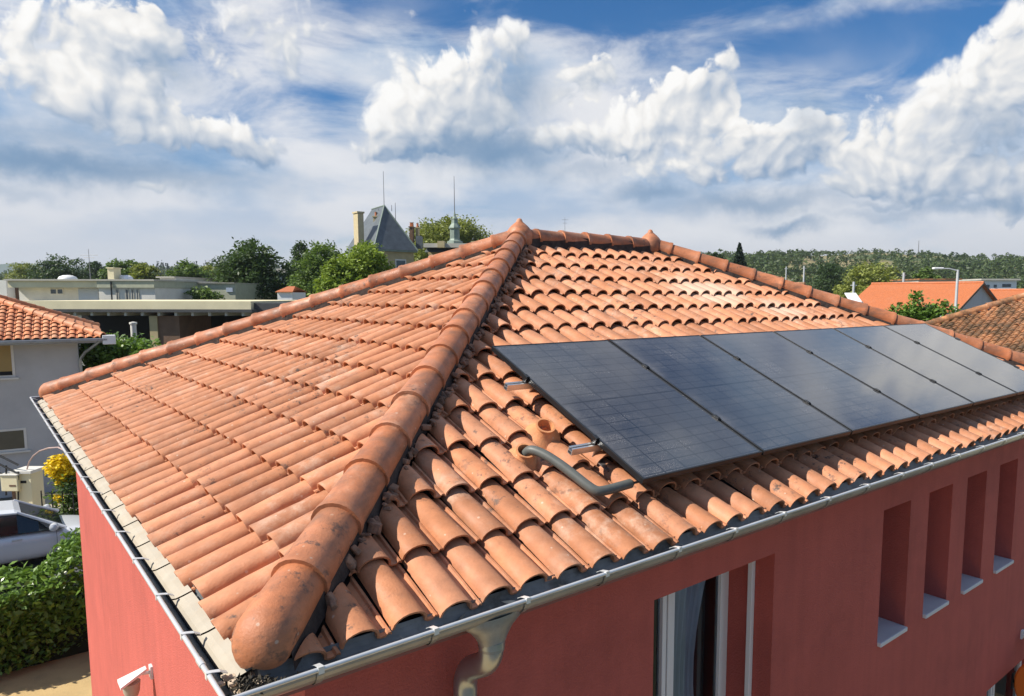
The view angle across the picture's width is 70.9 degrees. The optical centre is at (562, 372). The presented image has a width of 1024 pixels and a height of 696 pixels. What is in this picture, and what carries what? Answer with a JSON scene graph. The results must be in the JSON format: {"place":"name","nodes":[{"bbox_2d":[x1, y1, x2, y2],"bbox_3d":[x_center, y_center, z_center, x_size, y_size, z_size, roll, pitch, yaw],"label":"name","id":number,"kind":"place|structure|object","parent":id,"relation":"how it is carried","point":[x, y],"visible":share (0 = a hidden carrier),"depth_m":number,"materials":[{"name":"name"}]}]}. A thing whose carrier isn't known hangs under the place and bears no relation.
{"place":"outdoors","nodes":[
{"label":"outdoors","id":0,"kind":"place"},
{"bbox_2d":[0,280,19,299],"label":"side building","id":1,"kind":"structure","parent":0,"point":[5,290],"depth_m":65.68,"materials":[{"name":"white paint"}]},
{"bbox_2d":[0,490,73,500],"bbox_3d":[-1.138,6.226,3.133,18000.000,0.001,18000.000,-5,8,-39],"label":"ground","id":2,"kind":"structure","parent":0,"point":[5,499],"depth_m":23.06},
{"bbox_2d":[2,262,46,279],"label":"broadleaf tree","id":3,"kind":"object","parent":2,"relation":"on","point":[18,272],"visible":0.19,"depth_m":185.90,"materials":[{"name":"green plant"}]},
{"bbox_2d":[10,466,44,505],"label":"gate pillar","id":4,"kind":"structure","parent":2,"relation":"on","point":[32,482],"depth_m":20.48,"materials":[{"name":"beige"}]},
{"bbox_2d":[0,455,18,499],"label":"gate","id":5,"kind":"object","parent":4,"relation":"attached to","point":[6,467],"visible":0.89,"depth_m":20.30,"materials":[{"name":"black metal"}]},
{"bbox_2d":[0,472,20,499],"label":"meter box","id":6,"kind":"object","parent":4,"relation":"attached to","point":[10,482],"visible":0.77,"depth_m":20.30,"materials":[{"name":"beige plastic"}]},
{"bbox_2d":[26,447,61,468],"bbox_3d":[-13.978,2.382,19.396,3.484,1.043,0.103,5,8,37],"label":"arched hose","id":7,"kind":"object","parent":4,"relation":"on","point":[38,452],"visible":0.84,"depth_m":19.55,"materials":[{"name":"beige plastic"}]},
{"bbox_2d":[22,252,90,278],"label":"broadleaf tree","id":8,"kind":"object","parent":2,"relation":"on","point":[52,269],"visible":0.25,"depth_m":147.27,"materials":[{"name":"green plant"}]},
{"bbox_2d":[0,295,115,497],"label":"neighbour house","id":9,"kind":"structure","parent":2,"relation":"on","point":[38,346],"depth_m":23.32,"materials":[{"name":"paint"}]},
{"bbox_2d":[0,345,18,379],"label":"window","id":10,"kind":"structure","parent":9,"relation":"in","point":[7,363],"depth_m":22.85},
{"bbox_2d":[0,428,30,454],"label":"window","id":11,"kind":"structure","parent":9,"relation":"in","point":[14,440],"depth_m":23.12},
{"bbox_2d":[83,261,107,278],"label":"broadleaf tree","id":12,"kind":"object","parent":2,"relation":"on","point":[95,266],"visible":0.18,"depth_m":167.53,"materials":[{"name":"green plant"}]},
{"bbox_2d":[3,267,224,365],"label":"flat roofed house","id":13,"kind":"structure","parent":2,"relation":"on","point":[113,286],"depth_m":58.89,"materials":[{"name":"paint"}]},
{"bbox_2d":[50,288,56,293],"bbox_3d":[-42.334,-6.749,59.616,0.592,0.500,0.070,0,6,0],"label":"window","id":14,"kind":"structure","parent":13,"relation":"in","point":[52,290],"depth_m":59.58,"materials":[{"name":"grey glass"}]},
{"bbox_2d":[57,288,63,293],"bbox_3d":[-41.778,-6.748,59.612,0.556,0.500,0.070,0,6,0],"label":"window","id":15,"kind":"structure","parent":13,"relation":"in","point":[59,290],"depth_m":59.58,"materials":[{"name":"grey glass"}]},
{"bbox_2d":[58,275,77,278],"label":"roof dome","id":16,"kind":"structure","parent":13,"relation":"on","point":[67,277],"depth_m":62.02,"materials":[{"name":"white paint"}]},
{"bbox_2d":[78,288,98,299],"bbox_3d":[-39.430,-6.391,59.639,1.657,1.206,0.046,0,6,0],"label":"garage door","id":17,"kind":"structure","parent":13,"relation":"in","point":[84,293],"depth_m":59.61,"materials":[{"name":"white metal"}]},
{"bbox_2d":[84,249,93,278],"bbox_3d":[-40.510,-9.267,61.368,1.500,2.591,0.060,0,6,0],"label":"roof aerial","id":18,"kind":"object","parent":13,"relation":"on","point":[89,262],"visible":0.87,"depth_m":61.30,"materials":[{"name":"grey metal"}]},
{"bbox_2d":[116,289,119,299],"bbox_3d":[-36.528,-6.315,58.843,0.237,1.118,0.070,0,6,0],"label":"window","id":19,"kind":"structure","parent":13,"relation":"in","point":[117,290],"depth_m":58.80,"materials":[{"name":"glass"}]},
{"bbox_2d":[121,275,132,278],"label":"roof dome","id":20,"kind":"structure","parent":13,"relation":"on","point":[126,277],"depth_m":62.18,"materials":[{"name":"white paint"}]},
{"bbox_2d":[125,289,129,299],"bbox_3d":[-35.734,-6.314,58.847,0.296,1.118,0.070,0,6,0],"label":"window","id":21,"kind":"structure","parent":13,"relation":"in","point":[126,290],"depth_m":58.80,"materials":[{"name":"glass"}]},
{"bbox_2d":[131,289,134,299],"bbox_3d":[-35.290,-6.313,58.846,0.237,1.118,0.070,0,6,0],"label":"window","id":22,"kind":"structure","parent":13,"relation":"in","point":[132,290],"depth_m":58.80,"materials":[{"name":"glass"}]},
{"bbox_2d":[136,289,139,299],"bbox_3d":[-34.874,-6.312,58.845,0.237,1.118,0.070,0,6,0],"label":"window","id":23,"kind":"structure","parent":13,"relation":"in","point":[137,290],"depth_m":58.80,"materials":[{"name":"glass"}]},
{"bbox_2d":[95,258,143,278],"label":"broadleaf tree","id":24,"kind":"object","parent":2,"relation":"on","point":[125,270],"visible":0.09,"depth_m":113.06,"materials":[{"name":"green plant"}]},
{"bbox_2d":[78,331,165,370],"bbox_3d":[-16.842,0.986,27.283,4.729,5.197,3.112,1,6,12],"label":"laurel bush","id":25,"kind":"object","parent":2,"relation":"on","point":[99,354],"visible":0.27,"depth_m":26.59,"materials":[{"name":"green plant"}]},
{"bbox_2d":[129,322,136,337],"bbox_3d":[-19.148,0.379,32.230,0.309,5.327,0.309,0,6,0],"label":"pale post","id":26,"kind":"object","parent":2,"relation":"on","point":[133,328],"visible":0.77,"depth_m":31.89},
{"bbox_2d":[128,262,163,279],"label":"broadleaf tree","id":27,"kind":"object","parent":2,"relation":"on","point":[142,271],"visible":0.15,"depth_m":110.17,"materials":[{"name":"green plant"}]},
{"bbox_2d":[25,300,294,368],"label":"flat roofed hall","id":28,"kind":"structure","parent":2,"relation":"on","point":[164,321],"depth_m":43.95,"materials":[{"name":"beige concrete"}]},
{"bbox_2d":[156,276,216,281],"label":"white annex","id":29,"kind":"object","parent":2,"relation":"on","point":[182,278],"visible":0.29,"depth_m":67.03,"materials":[{"name":"concrete"}]},
{"bbox_2d":[165,258,212,277],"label":"broadleaf tree","id":30,"kind":"object","parent":2,"relation":"on","point":[188,269],"visible":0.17,"depth_m":118.17,"materials":[{"name":"green plant"}]},
{"bbox_2d":[199,262,234,281],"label":"broadleaf tree","id":31,"kind":"object","parent":2,"relation":"on","point":[208,267],"visible":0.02,"depth_m":122.72,"materials":[{"name":"green plant"}]},
{"bbox_2d":[197,283,270,299],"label":"sage outbuilding","id":32,"kind":"structure","parent":2,"relation":"on","point":[237,291],"depth_m":65.84,"materials":[{"name":"paint"}]},
{"bbox_2d":[205,237,297,299],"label":"broadleaf tree","id":33,"kind":"object","parent":2,"relation":"on","point":[251,266],"visible":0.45,"depth_m":71.59,"materials":[{"name":"green plant"}]},
{"bbox_2d":[275,286,306,299],"bbox_3d":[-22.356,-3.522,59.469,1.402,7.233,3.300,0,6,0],"label":"white hut","id":34,"kind":"object","parent":2,"relation":"on","point":[290,293],"visible":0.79,"depth_m":58.09,"materials":[{"name":"paint"}]},
{"bbox_2d":[285,240,316,289],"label":"broadleaf tree","id":35,"kind":"object","parent":2,"relation":"on","point":[300,246],"visible":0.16,"depth_m":90.52,"materials":[{"name":"green plant"}]},
{"bbox_2d":[283,239,344,296],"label":"broadleaf tree","id":36,"kind":"object","parent":2,"relation":"on","point":[311,263],"visible":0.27,"depth_m":67.81,"materials":[{"name":"green plant"}]},
{"bbox_2d":[307,256,358,295],"bbox_3d":[-16.443,-3.637,51.924,3.986,9.511,3.785,-5,8,-39],"label":"broadleaf tree","id":37,"kind":"object","parent":2,"relation":"on","point":[332,280],"visible":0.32,"depth_m":51.02,"materials":[{"name":"green plant"}]},
{"bbox_2d":[320,239,395,289],"bbox_3d":[-15.063,-4.585,53.941,7.094,10.967,7.162,-5,8,-39],"label":"broadleaf tree","id":38,"kind":"object","parent":2,"relation":"on","point":[371,260],"visible":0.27,"depth_m":52.11,"materials":[{"name":"green plant"}]},
{"bbox_2d":[346,172,473,271],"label":"slate roofed mansion","id":39,"kind":"structure","parent":2,"relation":"on","point":[380,225],"depth_m":89.90,"materials":[{"name":"grey stone"}]},
{"bbox_2d":[395,259,405,267],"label":"window","id":40,"kind":"structure","parent":39,"relation":"in","point":[398,262],"depth_m":89.59,"materials":[{"name":"grey glass"}]},
{"bbox_2d":[405,214,494,261],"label":"broadleaf tree","id":41,"kind":"object","parent":2,"relation":"on","point":[432,232],"visible":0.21,"depth_m":119.80,"materials":[{"name":"green plant"}]},
{"bbox_2d":[710,249,724,258],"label":"broadleaf tree","id":42,"kind":"object","parent":2,"relation":"on","point":[716,254],"visible":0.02,"depth_m":162.81,"materials":[{"name":"green plant"}]},
{"bbox_2d":[733,242,746,266],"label":"conifer","id":43,"kind":"object","parent":2,"relation":"on","point":[739,257],"visible":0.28,"depth_m":147.75,"materials":[{"name":"green plant"}]},
{"bbox_2d":[802,266,805,281],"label":"utility pole","id":44,"kind":"object","parent":2,"relation":"on","point":[803,268],"visible":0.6,"depth_m":89.11,"materials":[{"name":"silver metal"}]},
{"bbox_2d":[812,262,847,292],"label":"broadleaf tree","id":45,"kind":"object","parent":2,"relation":"on","point":[827,278],"visible":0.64,"depth_m":187.05,"materials":[{"name":"green plant"}]},
{"bbox_2d":[831,259,902,297],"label":"broadleaf tree","id":46,"kind":"object","parent":2,"relation":"on","point":[871,273],"visible":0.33,"depth_m":109.96,"materials":[{"name":"green plant"}]},
{"bbox_2d":[886,290,961,322],"bbox_3d":[14.969,-0.091,30.181,3.398,6.829,2.583,0,6,0],"label":"laurel bush","id":47,"kind":"object","parent":2,"relation":"on","point":[920,311],"visible":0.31,"depth_m":29.65,"materials":[{"name":"green plant"}]},
{"bbox_2d":[890,278,961,281],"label":"terrace row","id":48,"kind":"object","parent":2,"relation":"on","point":[923,280],"visible":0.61,"depth_m":99.21,"materials":[{"name":"tile"}]},
{"bbox_2d":[911,266,941,278],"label":"broadleaf tree","id":49,"kind":"object","parent":2,"relation":"on","point":[923,273],"visible":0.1,"depth_m":116.40,"materials":[{"name":"green plant"}]},
{"bbox_2d":[932,267,958,312],"bbox_3d":[19.078,-1.284,36.066,1.355,7.946,0.240,0,6,0],"label":"street lamp","id":50,"kind":"object","parent":2,"relation":"on","point":[956,289],"visible":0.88,"depth_m":35.68,"materials":[{"name":"grey metal"}]},
{"bbox_2d":[925,293,1023,352],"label":"mossy roofed house","id":51,"kind":"structure","parent":2,"relation":"on","point":[1002,325],"depth_m":20.98,"materials":[{"name":"tile"}]},
{"bbox_2d":[0,554,82,586],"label":"road","id":52,"kind":"structure","parent":0,"point":[35,562],"depth_m":17.42,"materials":[{"name":"grey asphalt"}]},
{"bbox_2d":[0,499,80,564],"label":"parked car","id":53,"kind":"object","parent":52,"relation":"on","point":[28,531],"visible":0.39,"depth_m":17.03,"materials":[{"name":"silver metal"}]},
{"bbox_2d":[40,491,78,514],"bbox_3d":[-13.163,3.806,19.121,1.428,1.342,0.032,0,6,0],"label":"wire fence","id":54,"kind":"object","parent":52,"relation":"on","point":[62,494],"visible":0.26,"depth_m":19.06,"materials":[{"name":"black metal"}]},
{"bbox_2d":[42,453,78,514],"bbox_3d":[-13.293,3.312,19.422,1.354,2.270,1.421,0,6,0],"label":"flowering bush","id":55,"kind":"object","parent":52,"relation":"on","point":[61,471],"visible":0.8,"depth_m":19.13,"materials":[{"name":"yellow plant"}]},
{"bbox_2d":[0,263,86,274],"bbox_3d":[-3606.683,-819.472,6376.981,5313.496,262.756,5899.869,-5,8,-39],"label":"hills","id":56,"kind":"structure","parent":0,"point":[3,267],"depth_m":5852.99,"materials":[{"name":"green plant"}]},
{"bbox_2d":[0,651,91,695],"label":"gravel yard","id":57,"kind":"structure","parent":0,"point":[68,676],"depth_m":12.21,"materials":[{"name":"beige gravel"}]},
{"bbox_2d":[0,527,88,675],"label":"laurel hedge","id":58,"kind":"object","parent":57,"relation":"on","point":[43,618],"visible":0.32,"depth_m":12.63,"materials":[{"name":"green plant"}]},
{"bbox_2d":[30,218,1023,695],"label":"red house","id":59,"kind":"structure","parent":57,"relation":"on","point":[346,490],"depth_m":5.34,"materials":[{"name":"tile"}]},
{"bbox_2d":[117,664,152,695],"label":"wall lamp","id":60,"kind":"object","parent":59,"relation":"attached to","point":[129,684],"visible":1,"depth_m":5.87,"materials":[{"name":"white metal"}]},
{"bbox_2d":[227,671,298,695],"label":"leaf litter","id":61,"kind":"object","parent":59,"relation":"on","point":[250,682],"visible":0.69,"depth_m":2.55,"materials":[{"name":"brown plant"}]},
{"bbox_2d":[504,381,537,403],"bbox_3d":[2.505,-0.091,7.308,7.496,0.140,0.156,-5,32,-39],"label":"mounting rail","id":62,"kind":"object","parent":59,"relation":"attached to","point":[517,385],"visible":0.11,"depth_m":4.99,"materials":[{"name":"metal"}]},
{"bbox_2d":[521,445,639,495],"bbox_3d":[0.130,0.577,4.242,0.785,0.257,0.258,1,6,5],"label":"cable conduit","id":63,"kind":"object","parent":59,"relation":"attached to","point":[577,477],"visible":0.9,"depth_m":4.21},
{"bbox_2d":[567,442,609,470],"bbox_3d":[2.942,0.290,6.771,7.496,0.140,0.156,-5,32,-39],"label":"mounting rail","id":64,"kind":"object","parent":59,"relation":"attached to","point":[582,448],"visible":0.09,"depth_m":4.47,"materials":[{"name":"metal"}]},
{"bbox_2d":[491,340,761,483],"bbox_3d":[0.427,0.184,5.152,1.229,0.048,1.720,-5,32,-39],"label":"solar panel","id":65,"kind":"object","parent":64,"relation":"attached to","point":[640,423],"visible":1,"depth_m":5.01,"materials":[{"name":"black glass"}]},
{"bbox_2d":[609,335,850,455],"bbox_3d":[1.350,0.103,5.914,1.229,0.048,1.720,-5,32,-39],"label":"solar panel","id":66,"kind":"object","parent":64,"relation":"attached to","point":[762,413],"visible":0.85,"depth_m":5.80,"materials":[{"name":"black glass"}]},
{"bbox_2d":[700,331,919,433],"bbox_3d":[2.273,0.023,6.676,1.229,0.048,1.720,-5,32,-39],"label":"solar panel","id":67,"kind":"object","parent":64,"relation":"attached to","point":[849,402],"visible":0.84,"depth_m":6.57,"materials":[{"name":"black glass"}]},
{"bbox_2d":[774,328,972,417],"bbox_3d":[3.196,-0.058,7.438,1.229,0.048,1.720,-5,32,-39],"label":"solar panel","id":68,"kind":"object","parent":64,"relation":"attached to","point":[913,391],"visible":0.84,"depth_m":7.34,"materials":[{"name":"black glass"}]},
{"bbox_2d":[833,325,1016,405],"bbox_3d":[4.119,-0.138,8.199,1.229,0.048,1.720,-5,32,-39],"label":"solar panel","id":69,"kind":"object","parent":64,"relation":"attached to","point":[975,388],"visible":0.91,"depth_m":8.12,"materials":[{"name":"black glass"}]},
{"bbox_2d":[883,323,1023,394],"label":"solar panel","id":70,"kind":"object","parent":64,"relation":"attached to","point":[991,367],"visible":0.78,"depth_m":8.95,"materials":[{"name":"black glass"}]},
{"bbox_2d":[656,561,755,695],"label":"window","id":71,"kind":"structure","parent":59,"relation":"in","point":[678,612],"depth_m":5.39,"materials":[{"name":"white paint"}]},
{"bbox_2d":[877,617,907,647],"bbox_3d":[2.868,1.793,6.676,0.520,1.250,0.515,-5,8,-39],"label":"window sill","id":72,"kind":"structure","parent":59,"relation":"in","point":[888,630],"depth_m":6.63,"materials":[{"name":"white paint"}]},
{"bbox_2d":[923,593,948,618],"bbox_3d":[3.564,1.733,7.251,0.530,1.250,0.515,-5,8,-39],"label":"window sill","id":73,"kind":"structure","parent":59,"relation":"in","point":[931,604],"depth_m":7.19,"materials":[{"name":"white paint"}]},
{"bbox_2d":[961,574,982,594],"bbox_3d":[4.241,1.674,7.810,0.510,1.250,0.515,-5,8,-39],"label":"window sill","id":74,"kind":"structure","parent":59,"relation":"in","point":[968,583],"depth_m":7.74,"materials":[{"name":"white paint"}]},
{"bbox_2d":[993,555,1013,573],"bbox_3d":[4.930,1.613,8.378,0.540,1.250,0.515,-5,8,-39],"label":"window sill","id":75,"kind":"structure","parent":59,"relation":"in","point":[1000,563],"depth_m":8.30,"materials":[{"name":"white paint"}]},
{"bbox_2d":[987,661,1021,695],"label":"window","id":76,"kind":"structure","parent":59,"relation":"in","point":[991,691],"depth_m":9.36,"materials":[{"name":"white paint"}]},
{"bbox_2d":[1011,664,1023,695],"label":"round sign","id":77,"kind":"object","parent":59,"relation":"attached to","point":[1017,681],"visible":1,"depth_m":8.70,"materials":[{"name":"orange"}]},
{"bbox_2d":[1020,629,1023,638],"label":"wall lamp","id":78,"kind":"object","parent":59,"relation":"attached to","point":[1022,634],"visible":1,"depth_m":8.88,"materials":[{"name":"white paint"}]},
{"bbox_2d":[45,495,70,513],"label":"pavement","id":79,"kind":"structure","parent":0,"point":[47,500],"depth_m":22.21,"materials":[{"name":"grey concrete"}]},
{"bbox_2d":[184,286,224,299],"bbox_3d":[-31.906,-4.117,64.041,3.494,7.406,2.599,0,6,0],"label":"green shrub","id":80,"kind":"object","parent":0,"point":[203,294],"visible":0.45,"depth_m":63.31,"materials":[{"name":"green plant"}]},
{"bbox_2d":[276,268,299,282],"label":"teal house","id":81,"kind":"structure","parent":0,"point":[277,269],"depth_m":128.32,"materials":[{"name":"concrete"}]},
{"bbox_2d":[0,0,1023,267],"label":"sky","id":82,"kind":"structure","parent":0,"point":[149,131],"materials":[{"name":"blue"}]},
{"bbox_2d":[10,252,1019,280],"bbox_3d":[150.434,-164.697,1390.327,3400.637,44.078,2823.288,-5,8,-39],"label":"hills","id":83,"kind":"structure","parent":0,"point":[889,261],"depth_m":496.64,"materials":[{"name":"green plant"}]},
{"bbox_2d":[145,260,219,270],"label":"spruce wood","id":84,"kind":"object","parent":83,"relation":"on","point":[162,264],"visible":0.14,"depth_m":571.41,"materials":[{"name":"green plant"}]},
{"bbox_2d":[0,247,1023,289],"bbox_3d":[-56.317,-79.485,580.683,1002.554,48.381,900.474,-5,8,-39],"label":"distant wood","id":85,"kind":"object","parent":83,"relation":"on","point":[769,262],"visible":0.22,"depth_m":445.50,"materials":[{"name":"green plant"}]},
{"bbox_2d":[844,293,862,302],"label":"white roof shed","id":86,"kind":"structure","parent":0,"point":[853,296],"depth_m":52.74,"materials":[{"name":"paint"}]},
{"bbox_2d":[850,282,856,292],"bbox_3d":[23.364,-3.491,57.955,0.500,7.659,0.240,0,6,0],"label":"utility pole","id":87,"kind":"object","parent":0,"point":[853,288],"visible":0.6,"depth_m":57.54,"materials":[{"name":"silver metal"}]},
{"bbox_2d":[858,281,1000,317],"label":"orange roofed house","id":88,"kind":"structure","parent":0,"point":[886,295],"depth_m":61.20,"materials":[{"name":"tile"}]},
{"bbox_2d":[959,279,1020,288],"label":"white house","id":89,"kind":"structure","parent":0,"point":[1001,283],"depth_m":133.97,"materials":[{"name":"paint"}]},
{"bbox_2d":[990,289,1023,303],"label":"ochre roofed house","id":90,"kind":"structure","parent":0,"point":[1001,293],"depth_m":75.39,"materials":[{"name":"orange tile"}]}
]}

